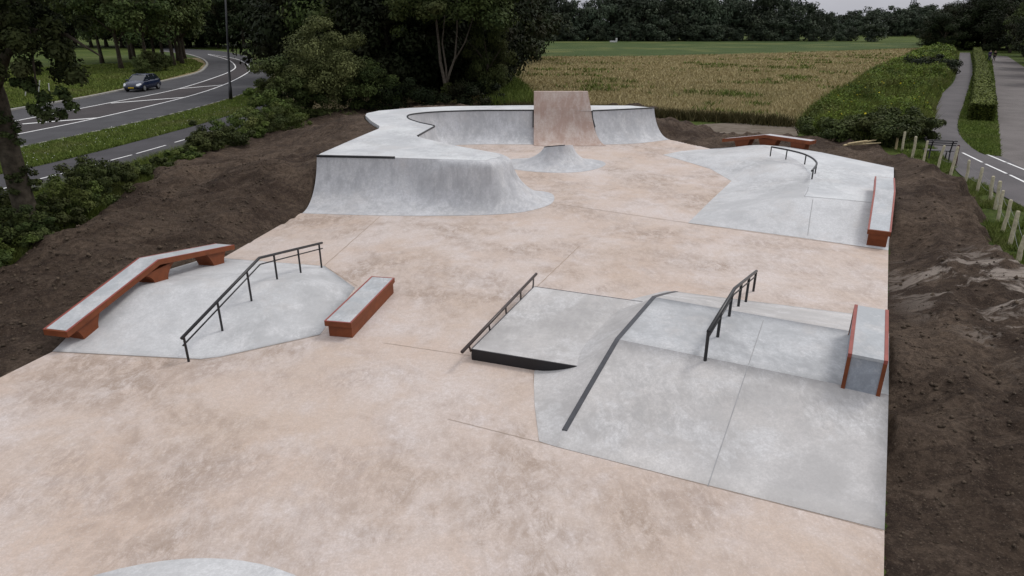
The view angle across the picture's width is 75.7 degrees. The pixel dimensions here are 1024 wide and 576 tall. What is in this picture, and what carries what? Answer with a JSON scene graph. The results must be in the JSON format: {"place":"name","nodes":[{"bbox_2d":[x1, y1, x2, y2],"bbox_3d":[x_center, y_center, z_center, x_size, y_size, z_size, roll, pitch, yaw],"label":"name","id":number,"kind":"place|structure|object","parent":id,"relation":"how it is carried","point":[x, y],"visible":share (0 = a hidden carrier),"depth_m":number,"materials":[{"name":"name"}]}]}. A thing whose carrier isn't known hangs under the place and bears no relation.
{"place":"outdoors","nodes":[
{"label":"outdoors","id":0,"kind":"place"},
{"bbox_2d":[0,105,265,196],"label":"cycle path","id":1,"kind":"structure","parent":0,"point":[132,150],"depth_m":33.40,"materials":[{"name":"grey asphalt"}]},
{"bbox_2d":[11,48,269,145],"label":"road","id":2,"kind":"structure","parent":0,"point":[209,84],"depth_m":54.09,"materials":[{"name":"grey asphalt"}]},
{"bbox_2d":[123,73,160,90],"bbox_3d":[-35.318,-19.637,62.853,2.100,1.490,4.025,0,22,1],"label":"hatchback car","id":3,"kind":"object","parent":2,"relation":"on","point":[142,81],"visible":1,"depth_m":62.12,"materials":[{"name":"blue paint"}]},
{"bbox_2d":[0,118,300,266],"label":"rough grass","id":4,"kind":"structure","parent":0,"point":[96,211],"depth_m":24.06,"materials":[{"name":"green plant"}]},
{"bbox_2d":[0,140,887,575],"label":"pavement","id":5,"kind":"structure","parent":0,"point":[396,434],"depth_m":10.37,"materials":[{"name":"beige concrete"}]},
{"bbox_2d":[94,558,295,575],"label":"round mound","id":6,"kind":"object","parent":5,"relation":"on","point":[204,567],"visible":1,"depth_m":7.75,"materials":[{"name":"concrete"}]},
{"bbox_2d":[52,258,354,358],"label":"pyramid bank","id":7,"kind":"structure","parent":5,"relation":"on","point":[160,318],"depth_m":14.12,"materials":[{"name":"concrete"}]},
{"bbox_2d":[43,243,234,338],"bbox_3d":[-8.320,-0.245,15.270,0.566,0.925,5.424,5,22,12],"label":"grind ledge","id":8,"kind":"object","parent":7,"relation":"on","point":[79,319],"visible":0.98,"depth_m":14.29,"materials":[{"name":"orange paint"}]},
{"bbox_2d":[180,242,322,361],"bbox_3d":[-5.575,-0.127,14.775,0.061,1.232,5.506,5,22,12],"label":"handrail","id":9,"kind":"object","parent":7,"relation":"on","point":[209,309],"visible":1,"depth_m":13.92,"materials":[{"name":"black metal"}]},
{"bbox_2d":[324,276,394,337],"bbox_3d":[-3.309,0.382,14.615,0.585,0.367,2.589,4,22,10],"label":"box ledge","id":10,"kind":"object","parent":5,"relation":"on","point":[354,312],"visible":1,"depth_m":14.20,"materials":[{"name":"orange paint"}]},
{"bbox_2d":[303,105,668,215],"bbox_3d":[0.574,-6.313,29.913,16.314,1.953,17.537,0,22,0],"label":"quarter pipe","id":11,"kind":"object","parent":5,"relation":"on","point":[382,169],"visible":0.99,"depth_m":23.30,"materials":[{"name":"concrete"}]},
{"bbox_2d":[471,286,642,370],"bbox_3d":[1.117,0.868,13.668,2.687,0.274,3.535,9,23,20],"label":"manual pad","id":12,"kind":"object","parent":5,"relation":"on","point":[540,328],"visible":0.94,"depth_m":13.38,"materials":[{"name":"grey concrete"}]},
{"bbox_2d":[460,273,537,353],"bbox_3d":[-0.122,0.521,14.072,0.162,0.272,4.341,8,23,19],"label":"round rail","id":13,"kind":"object","parent":12,"relation":"attached to","point":[482,330],"visible":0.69,"depth_m":13.72,"materials":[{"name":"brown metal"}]},
{"bbox_2d":[510,145,605,172],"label":"volcano","id":14,"kind":"structure","parent":5,"relation":"on","point":[560,159],"depth_m":29.23,"materials":[{"name":"concrete"}]},
{"bbox_2d":[532,91,605,145],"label":"wall ramp","id":15,"kind":"structure","parent":5,"relation":"on","point":[562,117],"depth_m":35.41,"materials":[{"name":"concrete"}]},
{"bbox_2d":[534,291,888,529],"bbox_3d":[3.726,1.182,12.497,6.050,0.867,7.707,11,25,26],"label":"funbox","id":16,"kind":"object","parent":5,"relation":"on","point":[760,403],"visible":0.82,"depth_m":10.43,"materials":[{"name":"grey concrete"}]},
{"bbox_2d":[703,270,757,360],"bbox_3d":[4.557,0.393,13.469,0.065,1.243,5.408,11,25,26],"label":"handrail","id":17,"kind":"object","parent":16,"relation":"on","point":[717,319],"visible":0.96,"depth_m":12.52,"materials":[{"name":"black metal"}]},
{"bbox_2d":[841,304,888,396],"bbox_3d":[5.951,1.143,11.138,0.551,0.956,2.168,11,25,26],"label":"block ledge","id":18,"kind":"object","parent":16,"relation":"on","point":[866,364],"visible":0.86,"depth_m":10.35,"materials":[{"name":"concrete"}]},
{"bbox_2d":[664,145,893,249],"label":"corner bank","id":19,"kind":"structure","parent":5,"relation":"on","point":[775,192],"depth_m":22.82,"materials":[{"name":"concrete"}]},
{"bbox_2d":[866,176,895,246],"bbox_3d":[11.487,-2.444,20.541,0.599,1.173,4.485,11,24,26],"label":"grind ledge","id":20,"kind":"object","parent":19,"relation":"on","point":[879,229],"visible":1,"depth_m":19.46,"materials":[{"name":"orange paint"}]},
{"bbox_2d":[12,48,917,124],"bbox_3d":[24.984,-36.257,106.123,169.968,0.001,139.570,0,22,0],"label":"wheat field","id":21,"kind":"structure","parent":0,"point":[315,105],"depth_m":75.05,"materials":[{"name":"beige plant"}]},
{"bbox_2d":[60,0,146,68],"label":"avenue tree","id":22,"kind":"object","parent":21,"relation":"on","point":[90,7],"visible":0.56,"depth_m":87.04,"materials":[{"name":"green plant"}]},
{"bbox_2d":[143,0,201,65],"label":"avenue tree","id":23,"kind":"object","parent":21,"relation":"on","point":[193,14],"visible":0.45,"depth_m":96.41,"materials":[{"name":"green plant"}]},
{"bbox_2d":[144,0,205,63],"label":"avenue tree","id":24,"kind":"object","parent":21,"relation":"on","point":[181,59],"visible":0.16,"depth_m":101.09,"materials":[{"name":"green plant"}]},
{"bbox_2d":[229,0,345,77],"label":"broadleaf tree","id":25,"kind":"object","parent":21,"relation":"on","point":[261,11],"visible":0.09,"depth_m":56.27,"materials":[{"name":"green plant"}]},
{"bbox_2d":[251,0,335,89],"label":"broadleaf tree","id":26,"kind":"object","parent":21,"relation":"on","point":[272,40],"visible":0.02,"depth_m":56.30,"materials":[{"name":"green plant"}]},
{"bbox_2d":[276,0,397,85],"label":"broadleaf tree","id":27,"kind":"object","parent":21,"relation":"on","point":[308,13],"visible":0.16,"depth_m":52.99,"materials":[{"name":"green plant"}]},
{"bbox_2d":[318,0,463,95],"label":"broadleaf tree","id":28,"kind":"object","parent":21,"relation":"on","point":[356,15],"visible":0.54,"depth_m":50.24,"materials":[{"name":"green plant"}]},
{"bbox_2d":[369,0,482,86],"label":"broadleaf tree","id":29,"kind":"object","parent":21,"relation":"on","point":[431,38],"visible":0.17,"depth_m":52.22,"materials":[{"name":"green plant"}]},
{"bbox_2d":[392,0,548,95],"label":"broadleaf tree","id":30,"kind":"object","parent":21,"relation":"on","point":[511,32],"visible":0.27,"depth_m":53.57,"materials":[{"name":"green plant"}]},
{"bbox_2d":[461,17,517,94],"bbox_3d":[-1.619,-17.633,50.728,4.394,7.069,3.571,20,29,40],"label":"broadleaf tree","id":31,"kind":"object","parent":21,"relation":"on","point":[499,73],"visible":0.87,"depth_m":50.20,"materials":[{"name":"green plant"}]},
{"bbox_2d":[429,0,555,91],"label":"broadleaf tree","id":32,"kind":"object","parent":21,"relation":"on","point":[537,36],"visible":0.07,"depth_m":59.34,"materials":[{"name":"green plant"}]},
{"bbox_2d":[518,0,572,51],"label":"broadleaf tree","id":33,"kind":"object","parent":21,"relation":"on","point":[554,24],"visible":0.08,"depth_m":100.48,"materials":[{"name":"green plant"}]},
{"bbox_2d":[501,100,797,126],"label":"field edge grass","id":34,"kind":"structure","parent":21,"relation":"on","point":[742,118],"depth_m":43.00,"materials":[{"name":"plant"}]},
{"bbox_2d":[445,48,918,115],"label":"field weeds","id":35,"kind":"object","parent":21,"relation":"on","point":[734,93],"visible":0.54,"depth_m":74.77,"materials":[{"name":"green plant"}]},
{"bbox_2d":[83,40,920,57],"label":"crop field","id":36,"kind":"structure","parent":0,"point":[610,49],"depth_m":170.88,"materials":[{"name":"green plant"}]},
{"bbox_2d":[547,0,577,39],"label":"broadleaf tree","id":37,"kind":"object","parent":36,"relation":"on","point":[561,8],"visible":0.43,"depth_m":230.44,"materials":[{"name":"green plant"}]},
{"bbox_2d":[572,0,598,40],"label":"broadleaf tree","id":38,"kind":"object","parent":36,"relation":"on","point":[584,19],"visible":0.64,"depth_m":232.81,"materials":[{"name":"green plant"}]},
{"bbox_2d":[587,0,618,40],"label":"broadleaf tree","id":39,"kind":"object","parent":36,"relation":"on","point":[609,9],"visible":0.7,"depth_m":228.88,"materials":[{"name":"green plant"}]},
{"bbox_2d":[613,0,658,39],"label":"broadleaf tree","id":40,"kind":"object","parent":36,"relation":"on","point":[624,9],"visible":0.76,"depth_m":227.25,"materials":[{"name":"green plant"}]},
{"bbox_2d":[630,0,662,39],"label":"broadleaf tree","id":41,"kind":"object","parent":36,"relation":"on","point":[652,4],"visible":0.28,"depth_m":228.93,"materials":[{"name":"green plant"}]},
{"bbox_2d":[645,15,672,41],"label":"broadleaf tree","id":42,"kind":"object","parent":36,"relation":"on","point":[656,35],"visible":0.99,"depth_m":223.87,"materials":[{"name":"green plant"}]},
{"bbox_2d":[657,0,699,40],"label":"broadleaf tree","id":43,"kind":"object","parent":36,"relation":"on","point":[671,4],"visible":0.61,"depth_m":226.55,"materials":[{"name":"green plant"}]},
{"bbox_2d":[687,0,720,38],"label":"broadleaf tree","id":44,"kind":"object","parent":36,"relation":"on","point":[711,16],"visible":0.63,"depth_m":226.76,"materials":[{"name":"green plant"}]},
{"bbox_2d":[702,22,724,40],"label":"broadleaf tree","id":45,"kind":"object","parent":36,"relation":"on","point":[718,35],"visible":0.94,"depth_m":224.79,"materials":[{"name":"green plant"}]},
{"bbox_2d":[703,0,734,40],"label":"broadleaf tree","id":46,"kind":"object","parent":36,"relation":"on","point":[722,12],"visible":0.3,"depth_m":229.32,"materials":[{"name":"green plant"}]},
{"bbox_2d":[754,15,780,40],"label":"broadleaf tree","id":47,"kind":"object","parent":36,"relation":"on","point":[771,23],"visible":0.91,"depth_m":226.13,"materials":[{"name":"green plant"}]},
{"bbox_2d":[483,74,537,105],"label":"tall grass","id":48,"kind":"structure","parent":0,"point":[516,89],"depth_m":51.75,"materials":[{"name":"green plant"}]},
{"bbox_2d":[0,102,1023,575],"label":"soil","id":49,"kind":"structure","parent":0,"point":[292,192],"depth_m":15.18,"materials":[{"name":"brown soil"}]},
{"bbox_2d":[269,98,311,130],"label":"bramble bush","id":50,"kind":"object","parent":49,"relation":"on","point":[287,112],"visible":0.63,"depth_m":38.41,"materials":[{"name":"green plant"}]},
{"bbox_2d":[697,123,798,136],"bbox_3d":[14.131,-9.162,38.849,7.094,0.001,7.912,0,22,0],"label":"sand patch","id":51,"kind":"object","parent":49,"relation":"on","point":[737,128],"visible":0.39,"depth_m":40.32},
{"bbox_2d":[0,31,1023,574],"bbox_3d":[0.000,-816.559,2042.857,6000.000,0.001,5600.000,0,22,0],"label":"ground","id":52,"kind":"structure","parent":0,"point":[110,51],"depth_m":130.12,"materials":[{"name":"green plant"}]},
{"bbox_2d":[0,223,38,261],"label":"bramble bush","id":53,"kind":"object","parent":52,"relation":"on","point":[30,238],"visible":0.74,"depth_m":17.68,"materials":[{"name":"green plant"}]},
{"bbox_2d":[0,204,48,258],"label":"bramble bush","id":54,"kind":"object","parent":52,"relation":"on","point":[9,232],"visible":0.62,"depth_m":18.25,"materials":[{"name":"green plant"}]},
{"bbox_2d":[13,216,56,247],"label":"bramble bush","id":55,"kind":"object","parent":52,"relation":"on","point":[41,229],"visible":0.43,"depth_m":18.37,"materials":[{"name":"green plant"}]},
{"bbox_2d":[35,194,88,229],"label":"bramble bush","id":56,"kind":"object","parent":52,"relation":"on","point":[55,205],"visible":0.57,"depth_m":19.64,"materials":[{"name":"green plant"}]},
{"bbox_2d":[33,165,115,223],"bbox_3d":[-13.924,-2.762,20.693,2.277,2.067,2.170,20,29,40],"label":"bramble bush","id":57,"kind":"object","parent":52,"relation":"on","point":[87,199],"visible":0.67,"depth_m":20.37,"materials":[{"name":"green plant"}]},
{"bbox_2d":[43,0,116,62],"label":"avenue tree","id":58,"kind":"object","parent":52,"relation":"on","point":[68,15],"visible":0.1,"depth_m":101.41,"materials":[{"name":"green plant"}]},
{"bbox_2d":[0,0,163,232],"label":"oak tree","id":59,"kind":"object","parent":52,"relation":"on","point":[17,36],"visible":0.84,"depth_m":17.11,"materials":[{"name":"green plant"}]},
{"bbox_2d":[52,154,121,209],"bbox_3d":[-14.403,-3.307,21.945,2.089,2.438,2.521,0,22,0],"label":"bramble bush","id":60,"kind":"object","parent":52,"relation":"on","point":[105,182],"visible":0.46,"depth_m":21.92,"materials":[{"name":"green plant"}]},
{"bbox_2d":[61,158,138,196],"bbox_3d":[-14.466,-3.742,23.504,2.155,1.660,2.244,-4,22,-10],"label":"bramble bush","id":61,"kind":"object","parent":52,"relation":"on","point":[126,174],"visible":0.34,"depth_m":23.41,"materials":[{"name":"green plant"}]},
{"bbox_2d":[3,58,203,107],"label":"lawn grass","id":62,"kind":"structure","parent":52,"relation":"on","point":[106,78],"depth_m":73.35,"materials":[{"name":"green plant"}]},
{"bbox_2d":[11,51,207,110],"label":"kerb","id":63,"kind":"structure","parent":52,"relation":"on","point":[201,70],"depth_m":61.69,"materials":[{"name":"concrete"}]},
{"bbox_2d":[0,85,266,173],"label":"verge grass","id":64,"kind":"structure","parent":52,"relation":"on","point":[73,146],"depth_m":37.65,"materials":[{"name":"green plant"}]},
{"bbox_2d":[95,0,182,67],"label":"avenue tree","id":65,"kind":"object","parent":52,"relation":"on","point":[121,16],"visible":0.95,"depth_m":83.25,"materials":[{"name":"green plant"}]},
{"bbox_2d":[131,55,151,73],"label":"bush","id":66,"kind":"object","parent":52,"relation":"on","point":[136,63],"visible":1,"depth_m":81.56,"materials":[{"name":"green plant"}]},
{"bbox_2d":[162,145,206,161],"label":"bramble bush","id":67,"kind":"object","parent":52,"relation":"on","point":[191,153],"visible":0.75,"depth_m":29.60,"materials":[{"name":"green plant"}]},
{"bbox_2d":[177,130,224,153],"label":"bramble bush","id":68,"kind":"object","parent":52,"relation":"on","point":[204,139],"visible":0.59,"depth_m":31.09,"materials":[{"name":"green plant"}]},
{"bbox_2d":[183,0,251,47],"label":"broadleaf tree","id":69,"kind":"object","parent":52,"relation":"on","point":[211,13],"visible":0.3,"depth_m":161.74,"materials":[{"name":"green plant"}]},
{"bbox_2d":[188,120,255,146],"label":"bramble bush","id":70,"kind":"object","parent":52,"relation":"on","point":[235,138],"visible":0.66,"depth_m":32.69,"materials":[{"name":"green plant"}]},
{"bbox_2d":[201,0,253,47],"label":"broadleaf tree","id":71,"kind":"object","parent":52,"relation":"on","point":[236,24],"visible":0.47,"depth_m":159.16,"materials":[{"name":"green plant"}]},
{"bbox_2d":[225,0,231,99],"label":"street lamp","id":72,"kind":"object","parent":52,"relation":"on","point":[229,79],"visible":0.87,"depth_m":53.78,"materials":[{"name":"black metal"}]},
{"bbox_2d":[207,106,270,137],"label":"bramble bush","id":73,"kind":"object","parent":52,"relation":"on","point":[236,121],"visible":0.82,"depth_m":35.04,"materials":[{"name":"green plant"}]},
{"bbox_2d":[235,88,286,129],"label":"bush","id":74,"kind":"object","parent":52,"relation":"on","point":[256,100],"visible":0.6,"depth_m":38.65,"materials":[{"name":"green plant"}]},
{"bbox_2d":[244,106,301,132],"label":"bramble bush","id":75,"kind":"object","parent":52,"relation":"on","point":[283,120],"visible":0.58,"depth_m":36.98,"materials":[{"name":"green plant"}]},
{"bbox_2d":[246,54,309,115],"bbox_3d":[-15.028,-12.837,42.178,3.641,4.104,4.132,0,22,0],"label":"bush","id":76,"kind":"object","parent":52,"relation":"on","point":[284,82],"visible":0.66,"depth_m":41.21,"materials":[{"name":"green plant"}]},
{"bbox_2d":[255,64,330,120],"bbox_3d":[-14.480,-12.785,43.469,4.408,3.829,3.596,-13,25,-29],"label":"bush","id":77,"kind":"object","parent":52,"relation":"on","point":[318,98],"visible":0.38,"depth_m":43.07,"materials":[{"name":"green plant"}]},
{"bbox_2d":[279,15,370,118],"bbox_3d":[-12.780,-14.572,44.598,6.098,7.203,6.976,0,22,0],"label":"willow bush","id":78,"kind":"object","parent":52,"relation":"on","point":[340,64],"visible":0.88,"depth_m":42.98,"materials":[{"name":"green plant"}]},
{"bbox_2d":[316,55,399,109],"bbox_3d":[-11.103,-14.347,46.765,5.219,4.012,5.400,11,24,25],"label":"bush","id":79,"kind":"object","parent":52,"relation":"on","point":[374,78],"visible":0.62,"depth_m":46.08,"materials":[{"name":"green plant"}]},
{"bbox_2d":[367,77,452,110],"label":"bush","id":80,"kind":"object","parent":52,"relation":"on","point":[418,93],"visible":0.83,"depth_m":47.03,"materials":[{"name":"green plant"}]},
{"bbox_2d":[379,0,521,102],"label":"forked tree","id":81,"kind":"object","parent":52,"relation":"on","point":[490,13],"visible":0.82,"depth_m":46.07,"materials":[{"name":"green plant"}]},
{"bbox_2d":[449,78,506,105],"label":"bush","id":82,"kind":"object","parent":52,"relation":"on","point":[461,96],"visible":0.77,"depth_m":48.91,"materials":[{"name":"green plant"}]},
{"bbox_2d":[735,0,779,38],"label":"broadleaf tree","id":83,"kind":"object","parent":52,"relation":"on","point":[750,22],"visible":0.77,"depth_m":227.93,"materials":[{"name":"green plant"}]},
{"bbox_2d":[765,0,795,40],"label":"broadleaf tree","id":84,"kind":"object","parent":52,"relation":"on","point":[784,4],"visible":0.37,"depth_m":232.00,"materials":[{"name":"green plant"}]},
{"bbox_2d":[769,18,796,40],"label":"broadleaf tree","id":85,"kind":"object","parent":52,"relation":"on","point":[782,37],"visible":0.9,"depth_m":226.55,"materials":[{"name":"green plant"}]},
{"bbox_2d":[780,0,820,40],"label":"broadleaf tree","id":86,"kind":"object","parent":52,"relation":"on","point":[807,8],"visible":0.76,"depth_m":226.69,"materials":[{"name":"green plant"}]},
{"bbox_2d":[795,115,861,142],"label":"bush","id":87,"kind":"object","parent":52,"relation":"on","point":[807,127],"visible":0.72,"depth_m":35.89,"materials":[{"name":"green plant"}]},
{"bbox_2d":[820,112,910,144],"bbox_3d":[18.804,-8.415,35.198,3.839,1.831,4.990,0,22,0],"label":"bush","id":88,"kind":"object","parent":52,"relation":"on","point":[880,134],"visible":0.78,"depth_m":34.65,"materials":[{"name":"green plant"}]},
{"bbox_2d":[859,19,889,41],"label":"round bush","id":89,"kind":"object","parent":52,"relation":"on","point":[876,26],"visible":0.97,"depth_m":220.52,"materials":[{"name":"green plant"}]},
{"bbox_2d":[794,42,959,143],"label":"weeds","id":90,"kind":"object","parent":52,"relation":"on","point":[948,48],"visible":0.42,"depth_m":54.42,"materials":[{"name":"green plant"}]},
{"bbox_2d":[858,105,921,146],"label":"bush","id":91,"kind":"object","parent":52,"relation":"on","point":[906,123],"visible":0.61,"depth_m":34.64,"materials":[{"name":"green plant"}]},
{"bbox_2d":[898,106,946,139],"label":"bush","id":92,"kind":"object","parent":52,"relation":"on","point":[926,125],"visible":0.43,"depth_m":36.25,"materials":[{"name":"green plant"}]},
{"bbox_2d":[903,54,963,74],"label":"bush","id":93,"kind":"object","parent":52,"relation":"on","point":[953,64],"visible":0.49,"depth_m":78.94,"materials":[{"name":"green plant"}]},
{"bbox_2d":[916,4,975,45],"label":"broadleaf tree","id":94,"kind":"object","parent":52,"relation":"on","point":[941,20],"visible":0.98,"depth_m":151.03,"materials":[{"name":"green plant"}]},
{"bbox_2d":[933,4,979,46],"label":"broadleaf tree","id":95,"kind":"object","parent":52,"relation":"on","point":[969,6],"visible":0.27,"depth_m":152.94,"materials":[{"name":"green plant"}]},
{"bbox_2d":[897,143,1023,264],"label":"path side grass","id":96,"kind":"structure","parent":52,"relation":"on","point":[998,236],"depth_m":23.30,"materials":[{"name":"green plant"}]},
{"bbox_2d":[944,0,996,48],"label":"broadleaf tree","id":97,"kind":"object","parent":52,"relation":"on","point":[976,13],"visible":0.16,"depth_m":153.22,"materials":[{"name":"green plant"}]},
{"bbox_2d":[957,52,1002,155],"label":"island grass","id":98,"kind":"structure","parent":52,"relation":"on","point":[982,137],"depth_m":39.02,"materials":[{"name":"green plant"}]},
{"bbox_2d":[965,47,998,121],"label":"clipped hedge","id":99,"kind":"object","parent":52,"relation":"on","point":[983,102],"visible":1,"depth_m":50.21,"materials":[{"name":"green plant"}]},
{"bbox_2d":[957,0,1022,49],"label":"broadleaf tree","id":100,"kind":"object","parent":52,"relation":"on","point":[984,4],"visible":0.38,"depth_m":149.56,"materials":[{"name":"green plant"}]},
{"bbox_2d":[974,0,1023,52],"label":"broadleaf tree","id":101,"kind":"object","parent":52,"relation":"on","point":[999,32],"visible":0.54,"depth_m":141.00,"materials":[{"name":"green plant"}]},
{"bbox_2d":[998,13,1023,56],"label":"broadleaf tree","id":102,"kind":"object","parent":52,"relation":"on","point":[1011,26],"visible":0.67,"depth_m":106.33,"materials":[{"name":"green plant"}]},
{"bbox_2d":[562,0,966,19],"label":"sky","id":103,"kind":"structure","parent":0,"point":[840,6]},
{"bbox_2d":[722,134,815,149],"bbox_3d":[12.056,-6.720,31.293,0.506,1.137,4.549,-16,27,-35],"label":"grind ledge","id":104,"kind":"object","parent":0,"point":[776,140],"visible":0.57,"depth_m":30.79,"materials":[{"name":"orange paint"}]},
{"bbox_2d":[924,53,1023,205],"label":"path","id":105,"kind":"structure","parent":0,"point":[1009,174],"depth_m":32.41,"materials":[{"name":"grey asphalt"}]},
{"bbox_2d":[991,55,1023,167],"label":"gravel road","id":106,"kind":"structure","parent":0,"point":[1009,76],"depth_m":50.96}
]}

